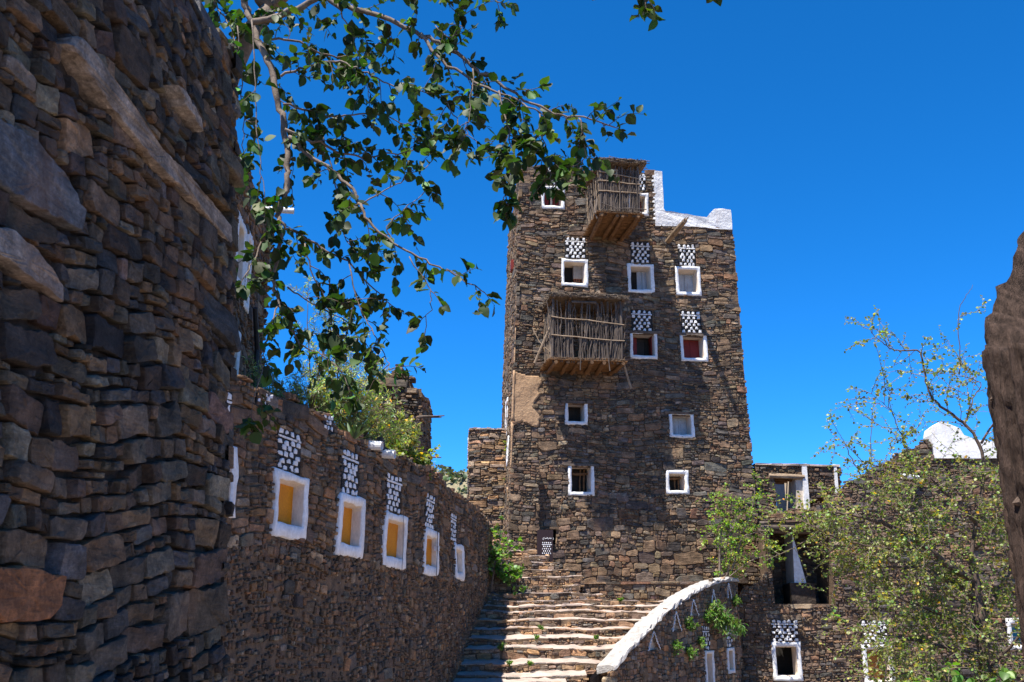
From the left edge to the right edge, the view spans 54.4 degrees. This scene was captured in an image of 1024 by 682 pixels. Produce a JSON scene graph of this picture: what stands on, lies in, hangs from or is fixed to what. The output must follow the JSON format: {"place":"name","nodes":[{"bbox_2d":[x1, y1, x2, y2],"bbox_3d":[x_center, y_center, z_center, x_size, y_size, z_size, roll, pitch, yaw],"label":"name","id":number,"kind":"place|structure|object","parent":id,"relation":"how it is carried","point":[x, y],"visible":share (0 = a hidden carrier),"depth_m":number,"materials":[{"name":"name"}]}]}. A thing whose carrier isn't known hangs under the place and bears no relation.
{"place":"outdoors","nodes":[
{"label":"outdoors","id":0,"kind":"place"},
{"bbox_2d":[445,471,467,497],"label":"hill","id":1,"kind":"structure","parent":0,"point":[454,485],"depth_m":163.94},
{"bbox_2d":[431,464,467,492],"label":"hill scrub","id":2,"kind":"object","parent":1,"relation":"on","point":[460,475],"visible":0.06,"depth_m":165.66,"materials":[{"name":"green plant"}]},
{"bbox_2d":[202,0,1023,504],"label":"sky","id":3,"kind":"structure","parent":0,"point":[861,154],"materials":[{"name":"blue"}]},
{"label":"ground","id":4,"kind":"structure","parent":0,"visible":0},
{"bbox_2d":[0,0,243,681],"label":"stone wall","id":5,"kind":"structure","parent":4,"relation":"on","point":[121,173],"depth_m":3.89,"materials":[{"name":"brown stone"}]},
{"bbox_2d":[231,141,293,386],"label":"stone house","id":6,"kind":"structure","parent":4,"relation":"on","point":[247,313],"depth_m":16.38,"materials":[{"name":"stone"}]},
{"bbox_2d":[233,331,240,374],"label":"window","id":7,"kind":"structure","parent":6,"relation":"in","point":[237,354],"depth_m":15.49,"materials":[{"name":"white paint"}]},
{"bbox_2d":[235,210,246,285],"bbox_3d":[-4.417,-1.375,15.637,0.374,1.154,0.813,1,-16,-5],"label":"window","id":8,"kind":"structure","parent":6,"relation":"in","point":[242,231],"depth_m":15.90,"materials":[{"name":"white paint"}]},
{"bbox_2d":[243,233,253,313],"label":"window","id":9,"kind":"structure","parent":6,"relation":"in","point":[249,237],"depth_m":16.41,"materials":[{"name":"white paint"}]},
{"bbox_2d":[258,215,274,387],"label":"ruined pillar","id":10,"kind":"structure","parent":6,"relation":"attached to","point":[265,286],"depth_m":18.00,"materials":[{"name":"stone"}]},
{"bbox_2d":[222,375,492,681],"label":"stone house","id":11,"kind":"structure","parent":4,"relation":"on","point":[350,558],"depth_m":13.02,"materials":[{"name":"brown stone"}]},
{"bbox_2d":[228,446,238,517],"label":"window","id":12,"kind":"structure","parent":11,"relation":"in","point":[233,485],"depth_m":10.43,"materials":[{"name":"white paint"}]},
{"bbox_2d":[269,467,309,539],"bbox_3d":[-2.658,1.931,11.679,0.183,0.782,0.909,-4,-16,13],"label":"window","id":13,"kind":"structure","parent":11,"relation":"in","point":[290,503],"depth_m":11.81,"materials":[{"name":"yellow paint"}]},
{"bbox_2d":[241,275,421,449],"bbox_3d":[-2.770,0.515,15.114,2.765,2.929,2.892,0,-16,0],"label":"roof bush","id":14,"kind":"object","parent":11,"relation":"on","point":[318,393],"visible":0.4,"depth_m":14.65,"materials":[{"name":"green plant"}]},
{"bbox_2d":[333,492,365,558],"bbox_3d":[-2.217,2.488,13.391,0.191,0.841,0.984,-3,-16,12],"label":"window","id":15,"kind":"structure","parent":11,"relation":"in","point":[350,523],"depth_m":13.56,"materials":[{"name":"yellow paint"}]},
{"bbox_2d":[337,419,369,439],"bbox_3d":[-2.240,1.205,13.693,0.742,0.301,0.515,-6,-16,19],"label":"agave plant","id":16,"kind":"object","parent":11,"relation":"on","point":[354,433],"visible":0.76,"depth_m":13.60,"materials":[{"name":"green plant"}]},
{"bbox_2d":[381,510,407,569],"bbox_3d":[-1.831,3.043,15.187,0.172,0.851,1.109,-3,-16,11],"label":"window","id":17,"kind":"structure","parent":11,"relation":"in","point":[394,539],"depth_m":15.35,"materials":[{"name":"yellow paint"}]},
{"bbox_2d":[364,410,440,479],"bbox_3d":[-2.200,2.058,17.167,1.920,1.745,2.467,0,-16,0],"label":"roof bush","id":18,"kind":"object","parent":11,"relation":"on","point":[401,450],"visible":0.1,"depth_m":16.97,"materials":[{"name":"green plant"}]},
{"bbox_2d":[370,364,444,461],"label":"ruined wall","id":19,"kind":"structure","parent":11,"relation":"on","point":[416,402],"depth_m":21.43,"materials":[{"name":"stone"}]},
{"bbox_2d":[422,527,438,575],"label":"window","id":20,"kind":"structure","parent":11,"relation":"in","point":[431,560],"depth_m":17.18,"materials":[{"name":"white paint"}]},
{"bbox_2d":[454,542,464,580],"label":"window","id":21,"kind":"structure","parent":11,"relation":"in","point":[459,549],"depth_m":20.09,"materials":[{"name":"white paint"}]},
{"bbox_2d":[201,0,721,443],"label":"fig tree","id":22,"kind":"object","parent":4,"relation":"on","point":[249,33],"visible":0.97,"depth_m":6.27,"materials":[{"name":"green plant"}]},
{"bbox_2d":[467,427,506,544],"bbox_3d":[-0.542,6.260,29.122,1.667,6.943,3.604,0,-16,0],"label":"stone annex","id":23,"kind":"object","parent":4,"relation":"on","point":[486,458],"visible":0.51,"depth_m":28.07,"materials":[{"name":"brown stone"}]},
{"bbox_2d":[453,544,663,681],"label":"stone stairs","id":24,"kind":"structure","parent":4,"relation":"on","point":[566,646],"depth_m":21.77,"materials":[{"name":"beige stone"}]},
{"bbox_2d":[497,642,506,649],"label":"weed","id":25,"kind":"object","parent":24,"relation":"on","point":[501,645],"visible":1,"depth_m":20.25,"materials":[{"name":"green plant"}]},
{"bbox_2d":[488,515,529,595],"bbox_3d":[-0.288,5.139,23.911,1.257,1.904,1.029,6,-17,-20],"label":"climbing bush","id":26,"kind":"object","parent":24,"relation":"on","point":[505,571],"visible":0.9,"depth_m":23.81,"materials":[{"name":"green plant"}]},
{"bbox_2d":[501,156,760,681],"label":"stone tower","id":27,"kind":"structure","parent":4,"relation":"on","point":[625,419],"depth_m":26.91,"materials":[{"name":"brown stone"}]},
{"bbox_2d":[505,397,507,435],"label":"window","id":28,"kind":"structure","parent":27,"relation":"in","point":[507,397],"depth_m":28.79,"materials":[{"name":"white paint"}]},
{"bbox_2d":[506,436,508,466],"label":"window","id":29,"kind":"structure","parent":27,"relation":"in","point":[508,436],"depth_m":27.09,"materials":[{"name":"white paint"}]},
{"bbox_2d":[537,530,552,561],"bbox_3d":[0.829,5.293,25.213,0.435,1.010,0.066,2,-16,-8],"label":"information sign","id":30,"kind":"object","parent":27,"relation":"attached to","point":[544,542],"visible":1,"depth_m":25.24,"materials":[{"name":"brown metal"}]},
{"bbox_2d":[541,186,564,209],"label":"window","id":31,"kind":"structure","parent":27,"relation":"in","point":[546,204],"depth_m":28.27,"materials":[{"name":"white paint"}]},
{"bbox_2d":[561,258,588,287],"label":"window","id":32,"kind":"structure","parent":27,"relation":"in","point":[574,272],"depth_m":27.91,"materials":[{"name":"paint"}]},
{"bbox_2d":[560,400,592,424],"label":"window","id":33,"kind":"structure","parent":27,"relation":"in","point":[574,414],"depth_m":26.73,"materials":[{"name":"white paint"}]},
{"bbox_2d":[563,463,598,495],"bbox_3d":[1.806,3.701,26.381,0.965,0.847,0.456,2,-16,-8],"label":"window","id":34,"kind":"structure","parent":27,"relation":"in","point":[581,480],"depth_m":26.41,"materials":[{"name":"white paint"}]},
{"bbox_2d":[629,193,648,215],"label":"window","id":35,"kind":"structure","parent":27,"relation":"in","point":[644,197],"depth_m":28.65,"materials":[{"name":"white paint"}]},
{"bbox_2d":[627,263,654,293],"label":"window","id":36,"kind":"structure","parent":27,"relation":"in","point":[640,277],"depth_m":28.14,"materials":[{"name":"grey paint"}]},
{"bbox_2d":[625,330,661,359],"bbox_3d":[3.609,0.162,27.620,1.045,0.824,0.452,2,-16,-8],"label":"window","id":37,"kind":"structure","parent":27,"relation":"in","point":[641,346],"depth_m":27.63,"materials":[{"name":"white paint"}]},
{"bbox_2d":[665,470,689,494],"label":"window","id":38,"kind":"structure","parent":27,"relation":"in","point":[676,480],"depth_m":26.60,"materials":[{"name":"white paint"}]},
{"bbox_2d":[664,411,698,437],"bbox_3d":[4.581,2.325,27.146,0.958,0.724,0.443,2,-16,-8],"label":"window","id":39,"kind":"structure","parent":27,"relation":"in","point":[679,427],"depth_m":27.08,"materials":[{"name":"white paint"}]},
{"bbox_2d":[675,266,701,295],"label":"window","id":40,"kind":"structure","parent":27,"relation":"in","point":[688,278],"depth_m":28.29,"materials":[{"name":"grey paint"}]},
{"bbox_2d":[675,332,710,361],"bbox_3d":[5.029,0.221,27.817,1.034,0.813,0.448,2,-16,-8],"label":"window","id":41,"kind":"structure","parent":27,"relation":"in","point":[692,349],"depth_m":27.78,"materials":[{"name":"white paint"}]},
{"bbox_2d":[579,581,752,600],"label":"terrace wall","id":42,"kind":"structure","parent":4,"relation":"on","point":[653,591],"depth_m":24.54,"materials":[{"name":"stone"}]},
{"bbox_2d":[590,577,742,681],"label":"stair parapet","id":43,"kind":"structure","parent":4,"relation":"on","point":[642,650],"depth_m":21.60,"materials":[{"name":"stone"}]},
{"bbox_2d":[671,639,684,655],"bbox_3d":[3.504,6.514,21.147,0.300,0.342,0.282,10,-18,-32],"label":"weed","id":44,"kind":"object","parent":43,"relation":"on","point":[676,644],"visible":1,"depth_m":21.12,"materials":[{"name":"green plant"}]},
{"bbox_2d":[685,646,698,660],"bbox_3d":[3.880,6.766,21.598,0.297,0.331,0.417,6,-17,-20],"label":"weed","id":45,"kind":"object","parent":43,"relation":"on","point":[690,651],"visible":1,"depth_m":21.55,"materials":[{"name":"green plant"}]},
{"bbox_2d":[684,615,700,631],"bbox_3d":[3.913,6.197,21.802,0.407,0.363,0.278,0,-16,0],"label":"weed","id":46,"kind":"object","parent":43,"relation":"on","point":[689,622],"visible":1,"depth_m":21.75,"materials":[{"name":"green plant"}]},
{"bbox_2d":[697,636,706,648],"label":"weed","id":47,"kind":"object","parent":43,"relation":"on","point":[701,642],"visible":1,"depth_m":22.05,"materials":[{"name":"green plant"}]},
{"bbox_2d":[702,609,716,622],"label":"weed","id":48,"kind":"object","parent":43,"relation":"on","point":[708,615],"visible":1,"depth_m":22.48,"materials":[{"name":"green plant"}]},
{"bbox_2d":[704,650,714,681],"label":"window","id":49,"kind":"structure","parent":43,"relation":"in","point":[709,655],"depth_m":22.44,"materials":[{"name":"white paint"}]},
{"bbox_2d":[706,599,748,640],"bbox_3d":[4.875,6.311,22.574,0.965,0.945,0.573,-5,-16,17],"label":"oleander shrub","id":50,"kind":"object","parent":43,"relation":"hanging from","point":[722,617],"visible":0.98,"depth_m":22.52,"materials":[{"name":"green plant"}]},
{"bbox_2d":[726,647,735,673],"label":"window","id":51,"kind":"structure","parent":43,"relation":"in","point":[730,652],"depth_m":23.30,"materials":[{"name":"white paint"}]},
{"bbox_2d":[732,594,742,606],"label":"weed","id":52,"kind":"object","parent":43,"relation":"on","point":[735,600],"visible":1,"depth_m":23.76,"materials":[{"name":"green plant"}]},
{"bbox_2d":[695,469,787,579],"bbox_3d":[5.676,4.474,24.421,2.349,2.678,1.089,0,-16,0],"label":"tree","id":53,"kind":"object","parent":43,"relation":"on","point":[731,540],"visible":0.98,"depth_m":24.30,"materials":[{"name":"green plant"}]},
{"bbox_2d":[752,463,841,525],"bbox_3d":[7.445,6.288,27.032,3.054,5.767,1.419,2,-16,-7],"label":"roof room","id":54,"kind":"object","parent":4,"relation":"on","point":[789,478],"visible":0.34,"depth_m":27.13,"materials":[{"name":"stone"}]},
{"bbox_2d":[738,422,1023,681],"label":"stone house","id":55,"kind":"structure","parent":4,"relation":"on","point":[781,614],"depth_m":24.59,"materials":[{"name":"brown stone"}]},
{"bbox_2d":[771,641,803,681],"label":"window","id":56,"kind":"structure","parent":55,"relation":"in","point":[786,656],"depth_m":24.21,"materials":[{"name":"white paint"}]},
{"bbox_2d":[861,644,894,681],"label":"window","id":57,"kind":"structure","parent":55,"relation":"in","point":[874,658],"depth_m":24.24,"materials":[{"name":"white paint"}]},
{"bbox_2d":[1005,618,1021,649],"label":"window","id":58,"kind":"structure","parent":55,"relation":"in","point":[1010,623],"depth_m":24.16,"materials":[{"name":"white paint"}]},
{"bbox_2d":[744,285,1023,681],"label":"thorn tree","id":59,"kind":"object","parent":4,"relation":"on","point":[980,625],"visible":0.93,"depth_m":14.29,"materials":[{"name":"green plant"}]},
{"bbox_2d":[982,231,1023,655],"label":"dead trunk","id":60,"kind":"object","parent":4,"relation":"on","point":[1003,359],"visible":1,"depth_m":3.86,"materials":[{"name":"brown plant"}]},
{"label":"path","id":61,"kind":"structure","parent":0,"visible":0},
{"bbox_2d":[910,662,1016,681],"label":"broad leaf bush","id":62,"kind":"object","parent":61,"relation":"on","point":[1005,674],"visible":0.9,"depth_m":12.81,"materials":[{"name":"green plant"}]}
]}

